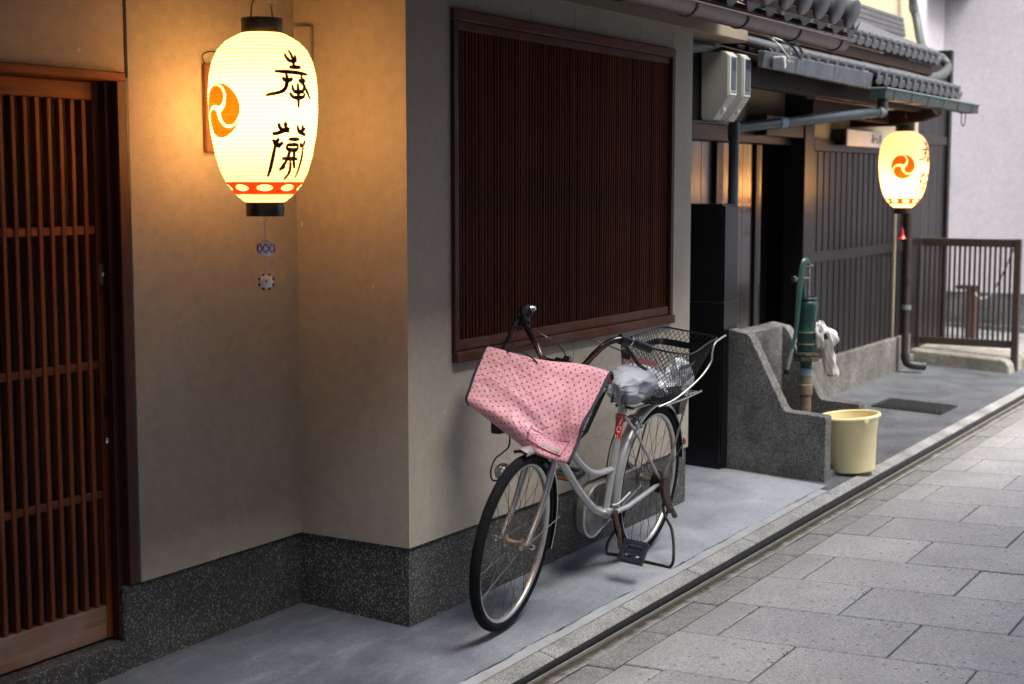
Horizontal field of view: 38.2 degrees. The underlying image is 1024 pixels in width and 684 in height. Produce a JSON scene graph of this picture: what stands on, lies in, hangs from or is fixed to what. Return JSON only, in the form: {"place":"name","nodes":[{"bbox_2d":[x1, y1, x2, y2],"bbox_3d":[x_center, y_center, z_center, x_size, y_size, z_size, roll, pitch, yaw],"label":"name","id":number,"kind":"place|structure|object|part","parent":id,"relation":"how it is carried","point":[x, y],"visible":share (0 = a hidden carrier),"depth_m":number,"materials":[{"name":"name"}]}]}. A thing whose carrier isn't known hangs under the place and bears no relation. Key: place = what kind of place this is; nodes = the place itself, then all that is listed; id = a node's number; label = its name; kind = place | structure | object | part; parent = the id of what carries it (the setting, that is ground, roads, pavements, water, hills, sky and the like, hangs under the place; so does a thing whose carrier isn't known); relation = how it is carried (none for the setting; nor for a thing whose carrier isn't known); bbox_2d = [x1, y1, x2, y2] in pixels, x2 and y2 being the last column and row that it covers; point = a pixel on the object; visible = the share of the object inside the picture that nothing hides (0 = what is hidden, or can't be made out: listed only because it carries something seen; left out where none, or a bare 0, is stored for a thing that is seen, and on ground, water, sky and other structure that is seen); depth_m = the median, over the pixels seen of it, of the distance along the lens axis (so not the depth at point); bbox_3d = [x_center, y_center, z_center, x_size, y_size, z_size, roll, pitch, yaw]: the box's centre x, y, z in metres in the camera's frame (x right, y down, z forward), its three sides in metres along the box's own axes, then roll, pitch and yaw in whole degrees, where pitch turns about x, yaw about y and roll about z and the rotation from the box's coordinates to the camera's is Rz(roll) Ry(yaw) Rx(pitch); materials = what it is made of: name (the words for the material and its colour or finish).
{"place":"outdoors","nodes":[
{"label":"outdoors","id":0,"kind":"place"},
{"bbox_2d":[97,465,826,683],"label":"sidewalk","id":1,"kind":"structure","parent":0,"point":[302,643],"depth_m":5.53,"materials":[{"name":"concrete"}]},
{"bbox_2d":[469,304,725,631],"bbox_3d":[0.370,0.430,5.983,0.604,1.192,1.980,4,7,31],"label":"bicycle","id":2,"kind":"object","parent":1,"relation":"on","point":[604,497],"visible":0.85,"depth_m":6.18,"materials":[{"name":"metal"}]},
{"bbox_2d":[465,346,613,464],"bbox_3d":[0.073,0.221,5.489,0.539,0.376,0.385,4,7,31],"label":"basket cover","id":3,"kind":"object","parent":2,"relation":"on","point":[543,408],"visible":0.99,"depth_m":5.49,"materials":[{"name":"pink fabric"}]},
{"bbox_2d":[606,364,658,405],"bbox_3d":[0.498,0.185,6.277,0.227,0.168,0.300,4,7,31],"label":"saddle cover","id":4,"kind":"object","parent":2,"relation":"on","point":[633,384],"visible":0.87,"depth_m":6.20,"materials":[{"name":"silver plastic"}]},
{"bbox_2d":[650,357,693,397],"bbox_3d":[0.642,0.151,6.469,0.324,0.163,0.201,-5,8,-38],"label":"plastic bag","id":5,"kind":"object","parent":2,"relation":"in","point":[688,383],"visible":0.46,"depth_m":6.44,"materials":[{"name":"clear plastic"}]},
{"bbox_2d":[459,489,826,683],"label":"cement strip","id":6,"kind":"object","parent":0,"point":[525,652],"visible":1,"depth_m":5.96,"materials":[{"name":"grey concrete"}]},
{"bbox_2d":[463,592,627,680],"bbox_3d":[-0.139,1.137,5.027,0.014,0.024,2.400,4,7,31],"label":"pavement crack","id":7,"kind":"object","parent":6,"relation":"on","point":[534,642],"visible":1,"depth_m":5.36,"materials":[{"name":"grey concrete"}]},
{"bbox_2d":[479,496,817,683],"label":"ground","id":8,"kind":"structure","parent":0,"point":[636,596],"depth_m":7.22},
{"bbox_2d":[0,0,860,683],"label":"plaster house","id":9,"kind":"structure","parent":8,"relation":"on","point":[204,436],"depth_m":5.46,"materials":[{"name":"beige paint"}]},
{"bbox_2d":[0,75,112,674],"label":"door","id":10,"kind":"structure","parent":9,"relation":"in","point":[56,578],"depth_m":4.74,"materials":[{"name":"brown wood"}]},
{"bbox_2d":[202,51,215,152],"bbox_3d":[-1.041,-0.842,5.188,0.018,0.353,0.130,4,7,31],"label":"wall plaque","id":11,"kind":"object","parent":9,"relation":"attached to","point":[208,145],"depth_m":5.14,"materials":[{"name":"brown wood"}]},
{"bbox_2d":[208,0,317,289],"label":"paper lantern","id":12,"kind":"object","parent":9,"relation":"hanging from","point":[262,101],"visible":1,"depth_m":4.83,"materials":[{"name":"white paper"}]},
{"bbox_2d":[294,26,313,64],"bbox_3d":[-0.775,-1.070,5.514,0.079,0.208,0.026,4,7,31],"label":"wall box","id":13,"kind":"object","parent":9,"relation":"attached to","point":[303,36],"visible":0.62,"depth_m":5.49,"materials":[{"name":"paint"}]},
{"bbox_2d":[450,8,675,362],"bbox_3d":[0.229,-0.676,6.459,0.170,1.335,1.965,4,7,31],"label":"window","id":14,"kind":"structure","parent":9,"relation":"in","point":[563,139],"depth_m":6.29,"materials":[{"name":"brown wood"}]},
{"bbox_2d":[692,41,728,124],"bbox_3d":[0.991,-1.374,7.834,0.038,0.415,0.800,4,7,31],"label":"meter board","id":15,"kind":"object","parent":9,"relation":"attached to","point":[699,48],"visible":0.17,"depth_m":7.81,"materials":[{"name":"black paint"}]},
{"bbox_2d":[701,51,736,120],"bbox_3d":[1.097,-1.355,7.836,0.167,0.357,0.104,4,7,31],"label":"electricity meter","id":16,"kind":"object","parent":15,"relation":"attached to","point":[718,80],"visible":1,"depth_m":7.79,"materials":[{"name":"grey plastic"}]},
{"bbox_2d":[731,57,736,89],"bbox_3d":[1.168,-1.413,7.787,0.003,0.172,0.068,4,7,31],"label":"window","id":17,"kind":"structure","parent":16,"relation":"in","point":[733,59],"depth_m":7.78,"materials":[{"name":"grey glass"}]},
{"bbox_2d":[718,54,750,121],"bbox_3d":[1.196,-1.372,7.997,0.169,0.357,0.104,4,7,31],"label":"electricity meter","id":18,"kind":"object","parent":15,"relation":"attached to","point":[736,106],"visible":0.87,"depth_m":7.94,"materials":[{"name":"grey plastic"}]},
{"bbox_2d":[745,59,750,91],"bbox_3d":[1.268,-1.430,7.948,0.002,0.172,0.068,4,7,31],"label":"window","id":19,"kind":"structure","parent":18,"relation":"in","point":[748,62],"depth_m":7.94,"materials":[{"name":"grey glass"}]},
{"bbox_2d":[738,0,803,63],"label":"cable bundle","id":20,"kind":"object","parent":9,"relation":"attached to","point":[790,47],"visible":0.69,"depth_m":7.86,"materials":[{"name":"grey plastic"}]},
{"bbox_2d":[480,386,1023,683],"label":"kerb","id":21,"kind":"structure","parent":8,"relation":"on","point":[566,650],"depth_m":6.63,"materials":[{"name":"stone"}]},
{"bbox_2d":[554,406,1023,683],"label":"road","id":22,"kind":"structure","parent":0,"point":[916,576],"depth_m":5.99,"materials":[{"name":"stone"}]},
{"bbox_2d":[534,401,1023,683],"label":"gutter","id":23,"kind":"object","parent":22,"relation":"on","point":[596,653],"visible":1,"depth_m":6.60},
{"bbox_2d":[915,0,1023,332],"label":"building","id":24,"kind":"structure","parent":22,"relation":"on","point":[983,40],"depth_m":15.75,"materials":[{"name":"white paint"}]},
{"bbox_2d":[724,365,1023,495],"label":"forecourt","id":25,"kind":"structure","parent":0,"point":[968,392],"depth_m":11.33,"materials":[{"name":"grey concrete"}]},
{"bbox_2d":[685,203,738,469],"bbox_3d":[1.052,-0.033,8.544,0.450,1.528,0.211,4,7,31],"label":"black cabinet","id":26,"kind":"object","parent":25,"relation":"on","point":[713,265],"visible":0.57,"depth_m":8.39,"materials":[{"name":"paint"}]},
{"bbox_3d":[1.239,-0.030,8.431,0.010,1.485,0.192,4,7,31],"label":"door","id":27,"kind":"part","parent":26,"relation":"part of","materials":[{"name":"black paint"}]},
{"bbox_2d":[725,321,864,482],"bbox_3d":[1.650,0.353,8.604,0.605,0.887,0.689,4,7,31],"label":"stone trough","id":28,"kind":"object","parent":25,"relation":"on","point":[772,429],"visible":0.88,"depth_m":8.37,"materials":[{"name":"grey stone"}]},
{"bbox_2d":[783,257,827,411],"bbox_3d":[1.669,0.108,8.556,0.309,1.195,0.171,-2,7,-22],"label":"hand pump","id":29,"kind":"object","parent":28,"relation":"in","point":[806,354],"visible":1,"depth_m":8.51,"materials":[{"name":"green metal"}]},
{"bbox_2d":[815,320,838,376],"bbox_3d":[1.819,0.035,8.585,0.159,0.337,0.164,2,6,16],"label":"cotton bag","id":30,"kind":"object","parent":29,"relation":"hanging from","point":[827,354],"visible":0.99,"depth_m":8.54,"materials":[{"name":"white fabric"}]},
{"bbox_2d":[691,0,979,396],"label":"wooden house","id":31,"kind":"structure","parent":25,"relation":"on","point":[813,194],"depth_m":10.87,"materials":[{"name":"brown wood"}]},
{"bbox_2d":[759,145,768,324],"bbox_3d":[1.742,-0.473,10.585,0.030,1.854,0.360,4,7,31],"label":"dark door","id":32,"kind":"structure","parent":31,"relation":"in","point":[765,149],"depth_m":10.64,"materials":[{"name":"black paint"}]},
{"bbox_2d":[769,48,785,69],"bbox_3d":[1.453,-1.547,8.065,0.081,0.128,0.172,0,6,0],"label":"sensor lamp","id":33,"kind":"object","parent":31,"relation":"attached to","point":[779,62],"visible":0.98,"depth_m":8.00,"materials":[{"name":"white plastic"}]},
{"bbox_2d":[728,107,887,205],"bbox_3d":[1.839,-0.427,9.213,1.488,2.110,0.076,-5,8,-40],"label":"drainpipe","id":34,"kind":"object","parent":31,"relation":"attached to","point":[736,129],"visible":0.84,"depth_m":8.83,"materials":[{"name":"grey metal"}]},
{"bbox_2d":[832,129,882,147],"bbox_3d":[2.662,-1.562,11.368,0.118,0.125,0.890,4,7,31],"label":"shop sign","id":35,"kind":"object","parent":31,"relation":"attached to","point":[855,138],"visible":0.99,"depth_m":11.17,"materials":[{"name":"black paint"}]},
{"bbox_2d":[879,111,928,238],"bbox_3d":[2.917,-1.271,11.014,0.365,1.003,0.365,4,7,31],"label":"paper lantern","id":36,"kind":"object","parent":31,"relation":"hanging from","point":[903,162],"visible":1,"depth_m":10.89,"materials":[{"name":"white paper"}]},
{"bbox_2d":[891,123,926,369],"bbox_3d":[3.368,-0.860,12.513,0.330,2.223,0.094,-1,6,-9],"label":"drainpipe","id":37,"kind":"object","parent":31,"relation":"attached to","point":[907,362],"visible":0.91,"depth_m":12.53,"materials":[{"name":"black plastic"}]},
{"bbox_2d":[908,0,951,79],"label":"drainpipe","id":38,"kind":"object","parent":31,"relation":"attached to","point":[946,70],"visible":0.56,"depth_m":14.19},
{"bbox_2d":[822,409,880,473],"bbox_3d":[1.928,0.570,8.467,0.355,0.348,0.356,4,7,31],"label":"bucket","id":39,"kind":"object","parent":25,"relation":"on","point":[853,439],"visible":0.86,"depth_m":8.35,"materials":[{"name":"yellow plastic"}]},
{"bbox_2d":[871,398,957,414],"bbox_3d":[2.958,0.480,10.864,0.510,0.061,0.460,4,7,31],"label":"drain cover","id":40,"kind":"object","parent":25,"relation":"on","point":[915,406],"visible":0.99,"depth_m":10.81,"materials":[{"name":"metal"}]},
{"bbox_2d":[911,344,1023,373],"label":"concrete ledge","id":41,"kind":"object","parent":25,"relation":"on","point":[989,359],"visible":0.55,"depth_m":13.06,"materials":[{"name":"beige concrete"}]},
{"bbox_2d":[916,237,1022,371],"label":"fence","id":42,"kind":"object","parent":25,"relation":"on","point":[1013,343],"visible":0.91,"depth_m":13.06,"materials":[{"name":"brown paint"}]},
{"bbox_2d":[975,248,1013,298],"bbox_3d":[4.540,-0.646,13.959,0.027,0.588,2.163,1,6,9],"label":"chain","id":43,"kind":"object","parent":42,"relation":"hanging from","point":[997,282],"visible":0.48,"depth_m":13.70,"materials":[{"name":"metal"}]},
{"bbox_2d":[945,327,1023,351],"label":"side passage","id":44,"kind":"object","parent":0,"point":[1021,341],"visible":0.08,"depth_m":15.35},
{"bbox_2d":[956,284,977,338],"bbox_3d":[4.653,-0.302,15.120,0.220,0.560,0.120,4,7,31],"label":"bollard","id":45,"kind":"object","parent":44,"relation":"on","point":[970,313],"visible":0.52,"depth_m":15.07,"materials":[{"name":"brown paint"}]}
]}

